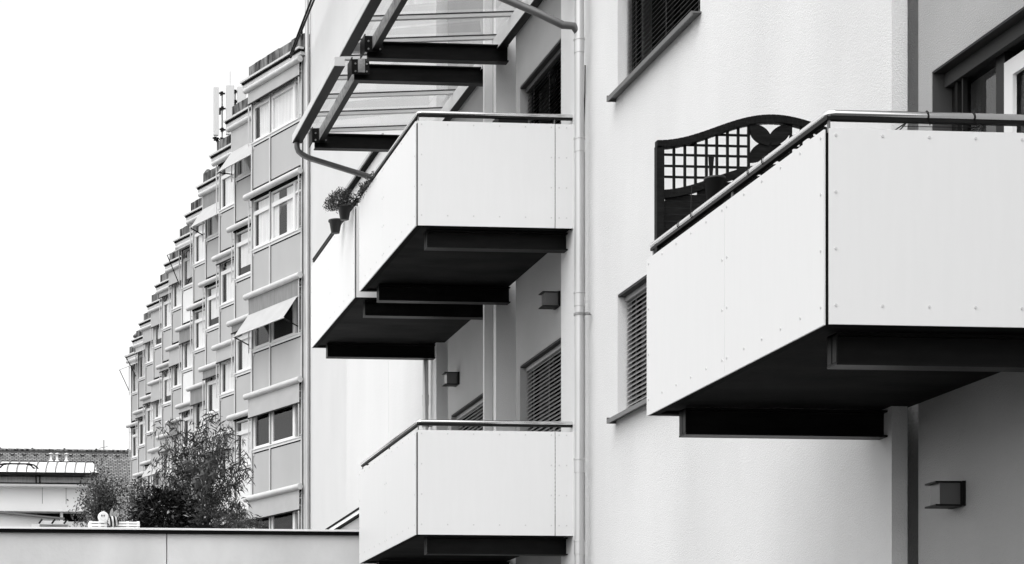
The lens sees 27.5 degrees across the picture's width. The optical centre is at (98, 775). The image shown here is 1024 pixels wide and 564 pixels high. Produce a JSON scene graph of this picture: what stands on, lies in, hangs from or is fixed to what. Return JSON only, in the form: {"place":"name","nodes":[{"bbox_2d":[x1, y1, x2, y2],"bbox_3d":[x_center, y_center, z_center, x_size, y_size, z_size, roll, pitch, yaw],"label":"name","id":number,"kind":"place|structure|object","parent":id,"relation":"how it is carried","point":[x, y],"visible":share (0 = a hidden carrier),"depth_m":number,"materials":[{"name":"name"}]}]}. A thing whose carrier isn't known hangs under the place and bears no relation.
{"place":"outdoors","nodes":[
{"label":"outdoors","id":0,"kind":"place"},
{"bbox_2d":[0,463,40,483],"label":"metal hoop","id":1,"kind":"object","parent":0,"point":[29,464],"visible":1,"depth_m":61.71,"materials":[{"name":"paint"}]},
{"bbox_2d":[0,440,130,526],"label":"tiled roof house","id":2,"kind":"structure","parent":0,"point":[118,462],"depth_m":107.67,"materials":[{"name":"tile"}]},
{"bbox_2d":[98,453,105,486],"bbox_3d":[0.060,-3.386,23.734,0.140,0.855,0.046,0,0,-4],"label":"birch sapling","id":3,"kind":"object","parent":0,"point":[101,472],"visible":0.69,"depth_m":23.73,"materials":[{"name":"plant"}]},
{"bbox_2d":[0,0,309,449],"label":"sky","id":4,"kind":"structure","parent":0,"point":[107,142],"materials":[{"name":"white"}]},
{"bbox_2d":[0,526,358,563],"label":"garage building","id":5,"kind":"structure","parent":0,"point":[69,545],"depth_m":22.85,"materials":[{"name":"white paint"}]},
{"bbox_2d":[31,519,74,526],"bbox_3d":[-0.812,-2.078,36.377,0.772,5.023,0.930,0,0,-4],"label":"skylight","id":6,"kind":"object","parent":5,"relation":"on","point":[53,523],"visible":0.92,"depth_m":36.06,"materials":[{"name":"glass"}]},
{"bbox_2d":[88,521,106,526],"bbox_3d":[-0.008,-2.853,22.998,0.201,0.088,0.300,0,0,-4],"label":"planter trough","id":7,"kind":"object","parent":5,"relation":"on","point":[95,524],"visible":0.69,"depth_m":22.85,"materials":[{"name":"white paint"}]},
{"bbox_2d":[67,465,137,526],"bbox_3d":[0.300,-3.233,23.549,1.374,0.871,0.728,0,0,-4],"label":"leaved shrub","id":8,"kind":"object","parent":5,"relation":"on","point":[105,500],"visible":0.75,"depth_m":23.42,"materials":[{"name":"grey plant"}]},
{"bbox_2d":[98,508,118,526],"bbox_3d":[0.117,-2.932,22.837,0.244,0.217,0.128,0,0,-4],"label":"bee ornament","id":9,"kind":"object","parent":5,"relation":"on","point":[112,519],"visible":1,"depth_m":22.81,"materials":[{"name":"white"}]},
{"bbox_2d":[116,521,139,527],"bbox_3d":[0.313,-2.853,23.022,0.298,0.088,0.300,0,0,-4],"label":"planter trough","id":10,"kind":"object","parent":5,"relation":"on","point":[127,524],"visible":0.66,"depth_m":22.88,"materials":[{"name":"white paint"}]},
{"bbox_2d":[114,477,156,521],"bbox_3d":[0.485,-3.193,23.712,0.658,0.689,0.484,0,0,-4],"label":"filler shrub","id":11,"kind":"object","parent":10,"relation":"in","point":[139,487],"visible":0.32,"depth_m":23.65,"materials":[{"name":"grey plant"}]},
{"bbox_2d":[127,483,204,527],"bbox_3d":[0.764,-3.065,23.141,0.942,0.636,0.700,0,0,-4],"label":"laurel bush","id":12,"kind":"object","parent":5,"relation":"on","point":[148,510],"visible":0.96,"depth_m":22.99,"materials":[{"name":"black plant"}]},
{"bbox_2d":[183,459,217,514],"bbox_3d":[1.163,-3.253,23.040,0.423,0.741,0.156,0,0,-13],"label":"maple sapling","id":13,"kind":"object","parent":5,"relation":"on","point":[202,474],"visible":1,"depth_m":23.05,"materials":[{"name":"black plant"}]},
{"bbox_2d":[195,524,233,528],"bbox_3d":[1.080,-2.868,23.511,0.998,0.118,0.300,0,0,-4],"label":"planter trough","id":14,"kind":"object","parent":5,"relation":"on","point":[204,526],"visible":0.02,"depth_m":23.38,"materials":[{"name":"grey wood"}]},
{"bbox_2d":[147,409,261,528],"bbox_3d":[1.231,-3.572,23.650,1.380,1.502,1.191,0,0,5],"label":"narrow leaved shrub","id":15,"kind":"object","parent":14,"relation":"in","point":[211,501],"visible":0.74,"depth_m":23.60,"materials":[{"name":"grey plant"}]},
{"bbox_2d":[211,506,265,528],"bbox_3d":[1.621,-2.976,23.248,0.679,0.312,0.387,0,0,-4],"label":"creeping plant","id":16,"kind":"object","parent":5,"relation":"on","point":[246,524],"visible":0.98,"depth_m":23.19,"materials":[{"name":"black plant"}]},
{"bbox_2d":[119,33,309,528],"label":"bayed apartment block","id":17,"kind":"structure","parent":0,"point":[221,331],"depth_m":60.75,"materials":[{"name":"paint"}]},
{"bbox_2d":[130,427,136,459],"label":"bay window","id":18,"kind":"structure","parent":17,"relation":"in","point":[135,435],"depth_m":95.77,"materials":[{"name":"white"}]},
{"bbox_2d":[131,363,136,395],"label":"bay window","id":19,"kind":"structure","parent":17,"relation":"in","point":[135,371],"depth_m":95.73,"materials":[{"name":"white"}]},
{"bbox_2d":[137,350,144,380],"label":"bay window","id":20,"kind":"structure","parent":17,"relation":"in","point":[140,356],"depth_m":92.26,"materials":[{"name":"white"}]},
{"bbox_2d":[137,416,144,447],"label":"bay window","id":21,"kind":"structure","parent":17,"relation":"in","point":[140,423],"depth_m":92.31,"materials":[{"name":"white"}]},
{"bbox_2d":[145,341,152,365],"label":"bay window","id":22,"kind":"structure","parent":17,"relation":"in","point":[151,351],"depth_m":88.79,"materials":[{"name":"white"}]},
{"bbox_2d":[145,403,152,434],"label":"bay window","id":23,"kind":"structure","parent":17,"relation":"in","point":[147,409],"depth_m":88.79,"materials":[{"name":"white"}]},
{"bbox_2d":[146,466,152,494],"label":"bay window","id":24,"kind":"structure","parent":17,"relation":"in","point":[147,466],"depth_m":88.79,"materials":[{"name":"white"}]},
{"bbox_2d":[153,325,160,348],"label":"bay window","id":25,"kind":"structure","parent":17,"relation":"in","point":[159,333],"depth_m":85.37,"materials":[{"name":"white"}]},
{"bbox_2d":[153,400,160,421],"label":"bay window","id":26,"kind":"structure","parent":17,"relation":"in","point":[159,408],"depth_m":85.35,"materials":[{"name":"white"}]},
{"bbox_2d":[154,473,160,487],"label":"bay window","id":27,"kind":"structure","parent":17,"relation":"in","point":[160,473],"depth_m":85.29,"materials":[{"name":"white"}]},
{"bbox_2d":[161,294,170,331],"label":"bay window","id":28,"kind":"structure","parent":17,"relation":"in","point":[168,326],"depth_m":81.89,"materials":[{"name":"white"}]},
{"bbox_2d":[161,370,170,406],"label":"bay window","id":29,"kind":"structure","parent":17,"relation":"in","point":[164,378],"depth_m":81.92,"materials":[{"name":"white"}]},
{"bbox_2d":[161,452,170,477],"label":"bay window","id":30,"kind":"structure","parent":17,"relation":"in","point":[164,452],"depth_m":81.82,"materials":[{"name":"white"}]},
{"bbox_2d":[171,364,180,390],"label":"bay window","id":31,"kind":"structure","parent":17,"relation":"in","point":[178,385],"depth_m":78.43,"materials":[{"name":"white"}]},
{"bbox_2d":[171,434,180,462],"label":"bay window","id":32,"kind":"structure","parent":17,"relation":"in","point":[173,443],"depth_m":78.51,"materials":[{"name":"white"}]},
{"bbox_2d":[172,282,180,311],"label":"bay window","id":33,"kind":"structure","parent":17,"relation":"in","point":[178,293],"depth_m":78.43,"materials":[{"name":"white"}]},
{"bbox_2d":[181,247,191,290],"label":"bay window","id":34,"kind":"structure","parent":17,"relation":"in","point":[189,270],"depth_m":74.97,"materials":[{"name":"white"}]},
{"bbox_2d":[182,341,191,372],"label":"bay window","id":35,"kind":"structure","parent":17,"relation":"in","point":[189,356],"depth_m":74.95,"materials":[{"name":"white"}]},
{"bbox_2d":[182,410,191,449],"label":"bay window","id":36,"kind":"structure","parent":17,"relation":"in","point":[187,418],"depth_m":74.95,"materials":[{"name":"white"}]},
{"bbox_2d":[192,221,204,266],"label":"bay window","id":37,"kind":"structure","parent":17,"relation":"in","point":[201,244],"depth_m":71.49,"materials":[{"name":"white"}]},
{"bbox_2d":[192,307,204,353],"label":"bay window","id":38,"kind":"structure","parent":17,"relation":"in","point":[201,335],"depth_m":71.49,"materials":[{"name":"white"}]},
{"bbox_2d":[193,402,204,432],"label":"bay window","id":39,"kind":"structure","parent":17,"relation":"in","point":[195,406],"depth_m":71.49,"materials":[{"name":"white"}]},
{"bbox_2d":[205,214,218,241],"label":"bay window","id":40,"kind":"structure","parent":17,"relation":"in","point":[215,220],"depth_m":67.96,"materials":[{"name":"white"}]},
{"bbox_2d":[205,283,218,331],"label":"bay window","id":41,"kind":"structure","parent":17,"relation":"in","point":[214,312],"depth_m":68.01,"materials":[{"name":"white"}]},
{"bbox_2d":[206,375,218,416],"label":"bay window","id":42,"kind":"structure","parent":17,"relation":"in","point":[215,401],"depth_m":67.96,"materials":[{"name":"white"}]},
{"bbox_2d":[218,165,233,212],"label":"bay window","id":43,"kind":"structure","parent":17,"relation":"in","point":[229,186],"depth_m":64.52,"materials":[{"name":"white glass"}]},
{"bbox_2d":[218,258,233,308],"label":"bay window","id":44,"kind":"structure","parent":17,"relation":"in","point":[230,286],"depth_m":64.47,"materials":[{"name":"white"}]},
{"bbox_2d":[218,358,233,397],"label":"bay window","id":45,"kind":"structure","parent":17,"relation":"in","point":[229,381],"depth_m":64.52,"materials":[{"name":"white"}]},
{"bbox_2d":[221,449,233,486],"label":"bay window","id":46,"kind":"structure","parent":17,"relation":"in","point":[227,465],"depth_m":64.52,"materials":[{"name":"white"}]},
{"bbox_2d":[213,85,245,141],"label":"antenna mast","id":47,"kind":"object","parent":17,"relation":"on","point":[231,100],"visible":0.56,"depth_m":69.92,"materials":[{"name":"white metal"}]},
{"bbox_2d":[234,155,250,181],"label":"bay window","id":48,"kind":"structure","parent":17,"relation":"in","point":[246,163],"depth_m":61.01,"materials":[{"name":"white glass"}]},
{"bbox_2d":[234,227,250,282],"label":"bay window","id":49,"kind":"structure","parent":17,"relation":"in","point":[245,256],"depth_m":61.08,"materials":[{"name":"white"}]},
{"bbox_2d":[234,331,250,376],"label":"bay window","id":50,"kind":"structure","parent":17,"relation":"in","point":[246,357],"depth_m":61.05,"materials":[{"name":"white"}]},
{"bbox_2d":[234,419,250,470],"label":"bay window","id":51,"kind":"structure","parent":17,"relation":"in","point":[244,426],"depth_m":61.01,"materials":[{"name":"white"}]},
{"bbox_2d":[251,67,301,146],"bbox_3d":[5.063,-18.874,56.774,0.130,1.500,2.733,0,0,-26],"label":"bay window","id":52,"kind":"structure","parent":17,"relation":"in","point":[284,100],"depth_m":56.76,"materials":[{"name":"white"}]},
{"bbox_2d":[251,178,301,252],"bbox_3d":[5.175,-15.797,56.829,0.380,1.500,2.733,0,0,-26],"label":"bay window","id":53,"kind":"structure","parent":17,"relation":"in","point":[291,198],"depth_m":56.94,"materials":[{"name":"white"}]},
{"bbox_2d":[251,282,301,352],"bbox_3d":[5.063,-12.920,56.774,0.130,1.500,2.733,0,0,-26],"label":"bay window","id":54,"kind":"structure","parent":17,"relation":"in","point":[293,335],"depth_m":56.65,"materials":[{"name":"white"}]},
{"bbox_2d":[251,386,301,452],"bbox_3d":[5.063,-10.043,56.774,0.130,1.500,2.733,0,0,-26],"label":"bay window","id":55,"kind":"structure","parent":17,"relation":"in","point":[293,438],"depth_m":56.95,"materials":[{"name":"white"}]},
{"bbox_2d":[253,492,300,528],"bbox_3d":[5.063,-7.089,56.774,0.130,1.500,2.733,0,0,-26],"label":"bay window","id":56,"kind":"structure","parent":17,"relation":"in","point":[294,513],"depth_m":55.93,"materials":[{"name":"white"}]},
{"bbox_2d":[290,0,314,57],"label":"roof rail","id":57,"kind":"object","parent":17,"relation":"on","point":[302,25],"visible":1,"depth_m":53.81,"materials":[{"name":"metal"}]},
{"bbox_2d":[326,507,358,529],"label":"terrace wall","id":58,"kind":"structure","parent":0,"point":[349,521],"depth_m":24.96,"materials":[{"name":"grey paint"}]},
{"bbox_2d":[305,0,429,528],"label":"flank building","id":59,"kind":"structure","parent":0,"point":[331,21],"depth_m":52.52,"materials":[{"name":"paint"}]},
{"bbox_2d":[345,133,429,514],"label":"neighbouring block","id":60,"kind":"structure","parent":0,"point":[384,402],"depth_m":28.88,"materials":[{"name":"white paint"}]},
{"bbox_2d":[493,119,527,122],"bbox_3d":[4.150,-6.093,20.329,0.300,1.072,0.356,0,0,-4],"label":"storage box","id":61,"kind":"object","parent":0,"point":[509,121],"visible":0.02,"depth_m":20.16,"materials":[{"name":"grey wood"}]},
{"bbox_2d":[895,123,982,131],"bbox_3d":[4.517,-3.025,11.036,0.485,0.990,0.453,0,0,-4],"label":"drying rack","id":62,"kind":"object","parent":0,"point":[902,125],"visible":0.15,"depth_m":10.89,"materials":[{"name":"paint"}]},
{"label":"ground","id":63,"kind":"structure","parent":0,"visible":0},
{"bbox_2d":[0,511,64,526],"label":"lean to shed","id":64,"kind":"object","parent":63,"relation":"on","point":[16,519],"visible":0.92,"depth_m":39.99,"materials":[{"name":"grey metal"}]},
{"bbox_2d":[0,460,97,526],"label":"white modern house","id":65,"kind":"structure","parent":63,"relation":"on","point":[21,491],"depth_m":62.01,"materials":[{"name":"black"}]},
{"bbox_2d":[292,0,1023,563],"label":"apartment building","id":66,"kind":"structure","parent":63,"relation":"on","point":[810,350],"depth_m":15.88,"materials":[{"name":"white paint"}]},
{"bbox_2d":[328,218,343,233],"bbox_3d":[2.767,-6.396,23.223,0.220,0.256,0.164,0,0,24],"label":"hanging pot","id":67,"kind":"object","parent":66,"relation":"hanging from","point":[335,225],"visible":0.88,"depth_m":23.18,"materials":[{"name":"black plastic"}]},
{"bbox_2d":[337,198,357,220],"bbox_3d":[2.807,-6.400,22.693,0.220,0.249,0.164,0,0,24],"label":"hanging pot","id":68,"kind":"object","parent":66,"relation":"hanging from","point":[344,212],"visible":1,"depth_m":22.66,"materials":[{"name":"black plastic"}]},
{"bbox_2d":[323,186,356,213],"bbox_3d":[2.733,-6.504,22.727,0.390,0.294,0.390,0,0,-4],"label":"potted plant","id":69,"kind":"object","parent":68,"relation":"in","point":[344,195],"visible":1,"depth_m":22.67,"materials":[{"name":"grey plant"}]},
{"bbox_2d":[355,171,377,200],"bbox_3d":[2.965,-6.426,21.927,0.253,0.279,0.892,0,0,-4],"label":"trailing plant","id":70,"kind":"object","parent":66,"relation":"on","point":[363,186],"visible":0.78,"depth_m":21.95,"materials":[{"name":"grey plant"}]},
{"bbox_2d":[452,393,482,430],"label":"window","id":71,"kind":"structure","parent":66,"relation":"in","point":[475,406],"depth_m":24.14,"materials":[{"name":"black metal"}]},
{"bbox_2d":[520,338,560,431],"bbox_3d":[4.817,-3.500,21.020,0.356,2.280,2.002,0,0,-4],"label":"window","id":72,"kind":"structure","parent":66,"relation":"in","point":[552,353],"depth_m":21.17,"materials":[{"name":"black metal"}]},
{"bbox_2d":[520,39,560,123],"bbox_3d":[4.817,-6.527,21.020,0.356,2.280,2.002,0,0,-4],"label":"window","id":73,"kind":"structure","parent":66,"relation":"in","point":[550,66],"depth_m":21.12,"materials":[{"name":"black"}]},
{"bbox_2d":[607,275,646,423],"bbox_3d":[4.847,-3.780,17.257,0.290,1.160,2.089,0,0,-4],"label":"window","id":74,"kind":"structure","parent":66,"relation":"in","point":[637,292],"depth_m":18.02,"materials":[{"name":"black metal"}]},
{"bbox_2d":[607,0,701,101],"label":"window","id":75,"kind":"structure","parent":66,"relation":"in","point":[670,18],"depth_m":17.80,"materials":[{"name":"black"}]},
{"bbox_2d":[690,175,725,227],"bbox_3d":[3.811,-3.527,12.596,0.239,0.435,0.134,0,0,-4],"label":"planter pot","id":76,"kind":"object","parent":66,"relation":"hanging from","point":[714,184],"visible":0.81,"depth_m":12.55,"materials":[{"name":"black plastic"}]},
{"bbox_2d":[708,156,713,175],"bbox_3d":[3.842,-3.797,12.598,0.036,0.174,0.008,0,0,-4],"label":"plant stake","id":77,"kind":"object","parent":76,"relation":"in","point":[711,161],"visible":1,"depth_m":12.59,"materials":[{"name":"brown wood"}]},
{"bbox_2d":[654,114,826,253],"bbox_3d":[4.387,-3.420,13.127,1.533,1.781,0.050,0,0,-4],"label":"lattice screen","id":78,"kind":"object","parent":66,"relation":"on","point":[672,209],"visible":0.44,"depth_m":13.09,"materials":[{"name":"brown wood"}]},
{"bbox_2d":[932,7,1023,132],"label":"window","id":79,"kind":"structure","parent":66,"relation":"in","point":[1002,48],"depth_m":12.25,"materials":[{"name":"black"}]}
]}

